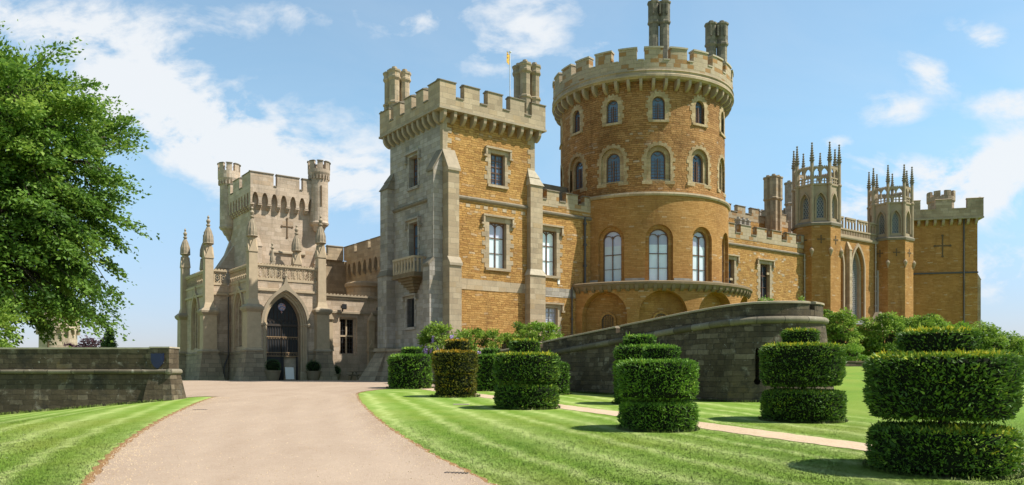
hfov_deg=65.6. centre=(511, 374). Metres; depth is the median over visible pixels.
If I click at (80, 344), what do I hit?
copper beech
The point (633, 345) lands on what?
yew topiary
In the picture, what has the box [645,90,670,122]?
window
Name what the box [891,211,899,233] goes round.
window
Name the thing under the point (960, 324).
shrub
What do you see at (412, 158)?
window
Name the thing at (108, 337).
spruce tree
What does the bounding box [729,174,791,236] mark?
castle block
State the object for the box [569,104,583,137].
window
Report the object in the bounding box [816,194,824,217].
window
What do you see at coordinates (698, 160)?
window
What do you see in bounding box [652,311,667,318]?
window
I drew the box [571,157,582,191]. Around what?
window
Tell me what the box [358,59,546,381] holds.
square tower
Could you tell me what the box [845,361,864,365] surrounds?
retaining wall
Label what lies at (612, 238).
window
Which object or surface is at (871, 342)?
shrub
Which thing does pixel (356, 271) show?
curtain wall
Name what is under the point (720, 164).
window
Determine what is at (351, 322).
window
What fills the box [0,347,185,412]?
garden wall
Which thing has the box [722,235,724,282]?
window
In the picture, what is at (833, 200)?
window
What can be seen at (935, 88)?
sky
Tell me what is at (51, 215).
beech tree
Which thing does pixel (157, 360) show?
shield sign
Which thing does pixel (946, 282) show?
square tower
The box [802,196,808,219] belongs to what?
window
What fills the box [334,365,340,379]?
potted shrub
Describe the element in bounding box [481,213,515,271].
window
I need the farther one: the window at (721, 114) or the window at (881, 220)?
the window at (881, 220)
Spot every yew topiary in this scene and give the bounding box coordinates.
[386,346,432,388]
[431,337,480,396]
[476,347,501,390]
[491,337,561,408]
[552,360,571,393]
[612,332,663,403]
[615,343,700,431]
[758,326,847,422]
[861,321,1023,478]
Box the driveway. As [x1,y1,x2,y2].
[89,380,491,484]
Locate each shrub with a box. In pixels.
[264,359,280,379]
[305,360,321,379]
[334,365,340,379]
[823,307,864,358]
[842,342,867,360]
[846,310,912,356]
[895,313,947,331]
[940,321,972,327]
[972,320,1012,351]
[993,331,1023,359]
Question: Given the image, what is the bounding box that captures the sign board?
[283,367,293,379]
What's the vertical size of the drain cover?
0.042 m
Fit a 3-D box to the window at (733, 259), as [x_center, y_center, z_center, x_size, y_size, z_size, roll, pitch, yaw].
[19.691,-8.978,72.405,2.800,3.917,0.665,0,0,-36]
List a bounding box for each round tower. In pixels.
[36,317,79,346]
[552,0,752,333]
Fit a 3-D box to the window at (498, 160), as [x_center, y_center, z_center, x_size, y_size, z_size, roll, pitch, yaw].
[-1.024,-14.177,54.659,2.400,2.713,0.585,0,0,-36]
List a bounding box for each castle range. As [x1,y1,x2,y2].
[543,183,591,337]
[729,222,805,301]
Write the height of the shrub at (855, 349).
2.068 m
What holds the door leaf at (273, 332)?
in the entrance porch
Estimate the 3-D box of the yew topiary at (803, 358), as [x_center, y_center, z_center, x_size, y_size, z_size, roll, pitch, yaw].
[8.242,0.018,22.555,2.504,2.761,2.467,0,0,0]
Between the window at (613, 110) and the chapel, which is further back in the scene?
the chapel
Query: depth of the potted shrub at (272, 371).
59.83 m
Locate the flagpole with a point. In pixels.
(508, 58)
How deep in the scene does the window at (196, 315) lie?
67.27 m
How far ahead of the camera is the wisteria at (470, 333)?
49.13 m
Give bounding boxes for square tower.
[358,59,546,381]
[913,190,983,327]
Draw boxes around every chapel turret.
[791,141,851,342]
[867,164,915,317]
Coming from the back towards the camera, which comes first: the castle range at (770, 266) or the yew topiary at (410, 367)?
the castle range at (770, 266)
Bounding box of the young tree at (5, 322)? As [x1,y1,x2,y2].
[0,280,44,346]
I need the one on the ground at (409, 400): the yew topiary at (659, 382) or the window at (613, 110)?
the yew topiary at (659, 382)
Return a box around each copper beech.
[63,335,95,346]
[77,335,104,346]
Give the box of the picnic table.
[346,371,363,379]
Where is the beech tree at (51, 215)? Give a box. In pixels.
[0,19,159,346]
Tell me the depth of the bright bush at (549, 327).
50.94 m
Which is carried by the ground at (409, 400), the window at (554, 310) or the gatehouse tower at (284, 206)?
the gatehouse tower at (284, 206)
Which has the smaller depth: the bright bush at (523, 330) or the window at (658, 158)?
the bright bush at (523, 330)
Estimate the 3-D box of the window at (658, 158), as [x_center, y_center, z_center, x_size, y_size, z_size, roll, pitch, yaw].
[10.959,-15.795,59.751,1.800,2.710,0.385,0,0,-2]
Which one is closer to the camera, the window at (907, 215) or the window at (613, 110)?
the window at (613, 110)
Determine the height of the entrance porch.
13.246 m
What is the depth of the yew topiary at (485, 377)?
39.96 m
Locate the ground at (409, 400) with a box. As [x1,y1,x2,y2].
[0,366,1023,484]
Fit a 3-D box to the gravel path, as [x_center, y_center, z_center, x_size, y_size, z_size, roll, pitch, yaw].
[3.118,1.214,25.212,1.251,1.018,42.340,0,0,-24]
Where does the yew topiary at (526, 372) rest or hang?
on the ground at (409, 400)
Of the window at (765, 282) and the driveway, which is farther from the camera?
the window at (765, 282)
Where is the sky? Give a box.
[0,0,1023,346]
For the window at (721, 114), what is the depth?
63.19 m
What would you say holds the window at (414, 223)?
in the square tower at (461, 217)
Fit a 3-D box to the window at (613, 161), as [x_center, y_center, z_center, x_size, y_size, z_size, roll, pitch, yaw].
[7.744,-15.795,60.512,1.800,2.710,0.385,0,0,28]
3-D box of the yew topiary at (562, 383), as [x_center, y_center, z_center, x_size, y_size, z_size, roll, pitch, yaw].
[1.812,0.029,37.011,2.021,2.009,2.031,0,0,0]
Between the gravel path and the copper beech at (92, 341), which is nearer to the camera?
the gravel path
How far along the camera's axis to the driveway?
16.21 m
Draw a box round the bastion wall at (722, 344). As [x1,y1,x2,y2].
[479,301,833,401]
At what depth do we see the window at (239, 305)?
63.35 m
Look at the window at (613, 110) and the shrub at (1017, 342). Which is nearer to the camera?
the window at (613, 110)
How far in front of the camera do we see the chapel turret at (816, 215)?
78.58 m
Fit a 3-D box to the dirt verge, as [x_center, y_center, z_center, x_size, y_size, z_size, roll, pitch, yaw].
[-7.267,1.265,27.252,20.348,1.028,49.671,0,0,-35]
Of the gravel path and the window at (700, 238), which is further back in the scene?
the window at (700, 238)
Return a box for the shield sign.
[151,353,163,368]
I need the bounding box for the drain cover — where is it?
[444,472,469,473]
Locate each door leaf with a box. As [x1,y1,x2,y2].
[267,326,280,379]
[281,327,297,379]
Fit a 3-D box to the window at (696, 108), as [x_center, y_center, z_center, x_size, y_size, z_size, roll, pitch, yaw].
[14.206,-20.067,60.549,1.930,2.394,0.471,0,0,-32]
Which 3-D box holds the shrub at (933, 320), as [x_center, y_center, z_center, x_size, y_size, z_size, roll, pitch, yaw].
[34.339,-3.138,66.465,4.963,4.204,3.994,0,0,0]
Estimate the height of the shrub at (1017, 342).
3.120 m
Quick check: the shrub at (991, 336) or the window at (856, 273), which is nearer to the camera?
the shrub at (991, 336)
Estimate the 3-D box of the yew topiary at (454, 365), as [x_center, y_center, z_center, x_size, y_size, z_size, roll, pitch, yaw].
[-2.464,-0.293,34.924,2.257,2.758,2.212,0,0,0]
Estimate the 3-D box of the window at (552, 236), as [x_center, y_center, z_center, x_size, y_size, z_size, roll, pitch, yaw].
[2.678,-9.079,58.655,2.720,3.917,0.645,0,0,-36]
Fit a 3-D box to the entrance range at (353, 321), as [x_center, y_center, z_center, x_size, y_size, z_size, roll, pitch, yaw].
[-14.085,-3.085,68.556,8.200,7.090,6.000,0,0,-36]
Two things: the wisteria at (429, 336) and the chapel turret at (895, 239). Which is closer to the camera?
the wisteria at (429, 336)
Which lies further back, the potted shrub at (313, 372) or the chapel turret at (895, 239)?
the chapel turret at (895, 239)
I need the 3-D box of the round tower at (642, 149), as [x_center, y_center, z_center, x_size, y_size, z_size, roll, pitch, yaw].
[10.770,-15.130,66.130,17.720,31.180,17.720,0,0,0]
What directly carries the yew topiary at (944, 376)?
on the ground at (409, 400)
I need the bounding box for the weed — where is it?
[758,295,774,300]
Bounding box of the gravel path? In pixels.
[417,388,1022,463]
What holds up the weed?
on the bastion wall at (722, 344)
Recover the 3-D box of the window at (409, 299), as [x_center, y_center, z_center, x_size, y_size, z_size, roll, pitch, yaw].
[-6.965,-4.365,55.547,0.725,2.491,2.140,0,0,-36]
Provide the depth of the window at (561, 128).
65.45 m
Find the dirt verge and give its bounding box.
[80,388,495,484]
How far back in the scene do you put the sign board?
60.92 m
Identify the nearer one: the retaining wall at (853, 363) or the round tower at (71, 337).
the retaining wall at (853, 363)
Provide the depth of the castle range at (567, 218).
59.51 m
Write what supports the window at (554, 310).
in the castle range at (567, 218)
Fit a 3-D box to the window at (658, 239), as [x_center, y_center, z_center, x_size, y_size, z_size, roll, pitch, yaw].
[10.966,-8.955,59.548,2.080,4.470,0.364,0,0,-2]
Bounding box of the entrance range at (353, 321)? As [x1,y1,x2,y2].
[326,293,377,379]
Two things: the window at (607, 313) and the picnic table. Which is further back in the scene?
the picnic table
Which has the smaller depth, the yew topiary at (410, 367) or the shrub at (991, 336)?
the yew topiary at (410, 367)
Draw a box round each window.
[194,303,197,349]
[237,298,241,347]
[339,317,355,354]
[401,293,417,329]
[403,148,421,191]
[403,215,421,262]
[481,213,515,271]
[483,145,512,189]
[543,223,564,278]
[546,302,564,333]
[559,118,562,149]
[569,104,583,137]
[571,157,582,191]
[600,94,623,126]
[600,227,623,281]
[600,312,616,328]
[602,149,623,183]
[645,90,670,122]
[645,225,671,279]
[647,146,669,180]
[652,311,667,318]
[690,95,708,127]
[691,150,706,184]
[692,227,708,280]
[719,106,725,138]
[719,159,721,190]
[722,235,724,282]
[729,254,739,283]
[756,258,775,299]
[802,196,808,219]
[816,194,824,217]
[832,196,834,218]
[852,252,860,319]
[878,213,884,234]
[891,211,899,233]
[906,215,907,233]
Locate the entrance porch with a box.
[174,207,337,380]
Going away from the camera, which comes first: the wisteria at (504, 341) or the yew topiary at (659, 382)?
the yew topiary at (659, 382)
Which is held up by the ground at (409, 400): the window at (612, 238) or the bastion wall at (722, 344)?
the bastion wall at (722, 344)
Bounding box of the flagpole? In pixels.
[507,51,510,95]
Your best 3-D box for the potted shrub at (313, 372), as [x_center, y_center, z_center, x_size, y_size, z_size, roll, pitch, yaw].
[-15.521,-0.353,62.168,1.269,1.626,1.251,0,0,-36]
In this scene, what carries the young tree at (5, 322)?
on the ground at (409, 400)
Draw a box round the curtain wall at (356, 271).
[325,236,379,296]
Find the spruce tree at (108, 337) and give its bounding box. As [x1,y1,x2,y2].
[100,328,118,346]
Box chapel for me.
[782,216,886,359]
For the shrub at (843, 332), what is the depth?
63.15 m
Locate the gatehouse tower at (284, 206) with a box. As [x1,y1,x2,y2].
[215,159,330,284]
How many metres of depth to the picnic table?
63.96 m
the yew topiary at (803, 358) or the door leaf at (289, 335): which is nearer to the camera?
the yew topiary at (803, 358)
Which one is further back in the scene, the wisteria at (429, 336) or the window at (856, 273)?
the window at (856, 273)
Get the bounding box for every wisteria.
[416,320,463,361]
[447,327,494,353]
[478,328,516,349]
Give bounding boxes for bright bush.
[511,321,541,339]
[526,321,564,341]

